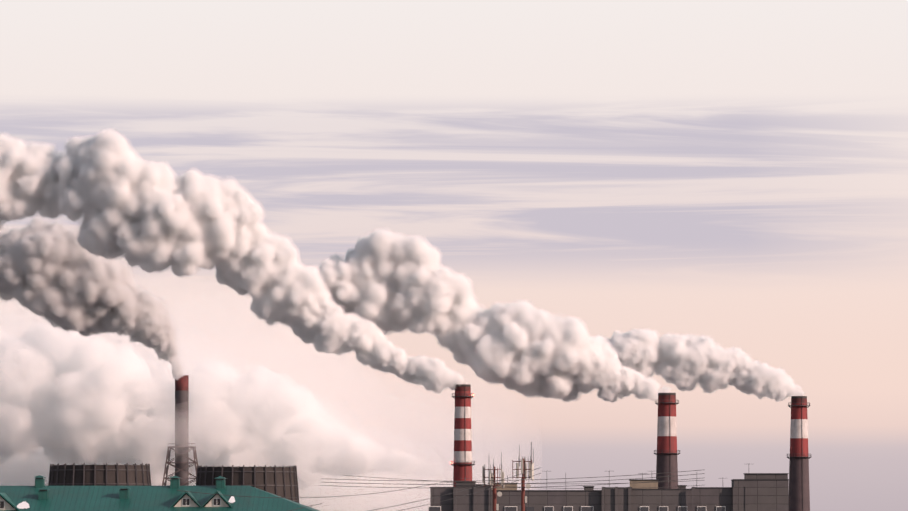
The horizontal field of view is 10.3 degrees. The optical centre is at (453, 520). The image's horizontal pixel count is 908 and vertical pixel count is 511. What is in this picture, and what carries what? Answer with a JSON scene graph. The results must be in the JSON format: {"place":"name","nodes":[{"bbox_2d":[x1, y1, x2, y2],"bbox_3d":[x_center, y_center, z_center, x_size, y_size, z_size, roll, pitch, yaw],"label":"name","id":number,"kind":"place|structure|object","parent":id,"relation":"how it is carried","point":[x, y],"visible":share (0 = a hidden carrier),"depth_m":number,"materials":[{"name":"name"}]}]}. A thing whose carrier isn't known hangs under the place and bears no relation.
{"place":"outdoors","nodes":[
{"label":"outdoors","id":0,"kind":"place"},
{"bbox_2d":[48,463,150,485],"bbox_3d":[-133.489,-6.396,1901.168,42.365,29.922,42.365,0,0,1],"label":"cooling tower","id":1,"kind":"structure","parent":0,"point":[94,474],"depth_m":1885.31,"materials":[{"name":"metal"}]},
{"bbox_2d":[0,475,318,510],"bbox_3d":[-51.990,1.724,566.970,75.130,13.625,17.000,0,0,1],"label":"green roof building","id":2,"kind":"structure","parent":0,"point":[39,496],"depth_m":562.39,"materials":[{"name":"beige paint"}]},
{"bbox_2d":[196,465,298,502],"bbox_3d":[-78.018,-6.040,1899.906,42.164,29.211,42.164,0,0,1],"label":"cooling tower","id":3,"kind":"structure","parent":0,"point":[280,481],"depth_m":1884.80,"materials":[{"name":"metal"}]},
{"bbox_2d":[177,467,704,510],"bbox_3d":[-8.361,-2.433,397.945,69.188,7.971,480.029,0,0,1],"label":"overhead wires","id":4,"kind":"object","parent":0,"point":[482,485],"visible":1,"depth_m":608.31,"materials":[{"name":"black metal"}]},
{"bbox_2d":[0,0,907,510],"label":"sky","id":5,"kind":"structure","parent":0,"point":[331,218],"materials":[{"name":"white"}]},
{"label":"ground","id":6,"kind":"structure","parent":0,"visible":0},
{"bbox_2d":[162,375,197,485],"bbox_3d":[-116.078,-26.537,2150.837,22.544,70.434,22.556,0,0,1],"label":"chimney","id":7,"kind":"object","parent":6,"relation":"on","point":[182,466],"visible":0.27,"depth_m":2148.20,"materials":[{"name":"metal"}]},
{"bbox_2d":[451,384,474,486],"bbox_3d":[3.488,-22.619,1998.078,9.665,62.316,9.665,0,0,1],"label":"chimney","id":8,"kind":"object","parent":6,"relation":"on","point":[462,465],"visible":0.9,"depth_m":1995.12,"materials":[{"name":"concrete"}]},
{"bbox_2d":[482,452,503,510],"bbox_3d":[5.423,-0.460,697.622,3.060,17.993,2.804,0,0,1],"label":"cell mast","id":9,"kind":"object","parent":6,"relation":"on","point":[491,476],"visible":0.79,"depth_m":697.46,"materials":[{"name":"grey metal"}]},
{"bbox_2d":[512,442,533,510],"bbox_3d":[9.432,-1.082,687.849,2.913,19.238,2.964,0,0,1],"label":"cell mast","id":10,"kind":"object","parent":6,"relation":"on","point":[523,469],"visible":0.96,"depth_m":687.37,"materials":[{"name":"grey metal"}]},
{"bbox_2d":[428,473,788,510],"bbox_3d":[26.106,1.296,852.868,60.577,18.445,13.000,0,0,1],"label":"factory building","id":11,"kind":"structure","parent":6,"relation":"on","point":[759,492],"depth_m":847.09,"materials":[{"name":"concrete"}]},
{"bbox_2d":[507,473,668,488],"bbox_3d":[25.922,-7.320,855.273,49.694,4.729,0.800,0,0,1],"label":"roof aerials","id":12,"kind":"object","parent":11,"relation":"attached to","point":[638,473],"visible":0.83,"depth_m":855.10,"materials":[{"name":"metal"}]},
{"bbox_2d":[654,393,679,488],"bbox_3d":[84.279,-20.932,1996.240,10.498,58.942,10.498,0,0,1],"label":"chimney","id":13,"kind":"object","parent":6,"relation":"on","point":[666,454],"visible":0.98,"depth_m":1992.84,"materials":[{"name":"concrete"}]},
{"bbox_2d":[787,396,811,510],"bbox_3d":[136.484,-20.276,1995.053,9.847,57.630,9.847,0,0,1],"label":"chimney","id":14,"kind":"object","parent":6,"relation":"on","point":[799,490],"visible":1,"depth_m":1991.90,"materials":[{"name":"concrete"}]}
]}

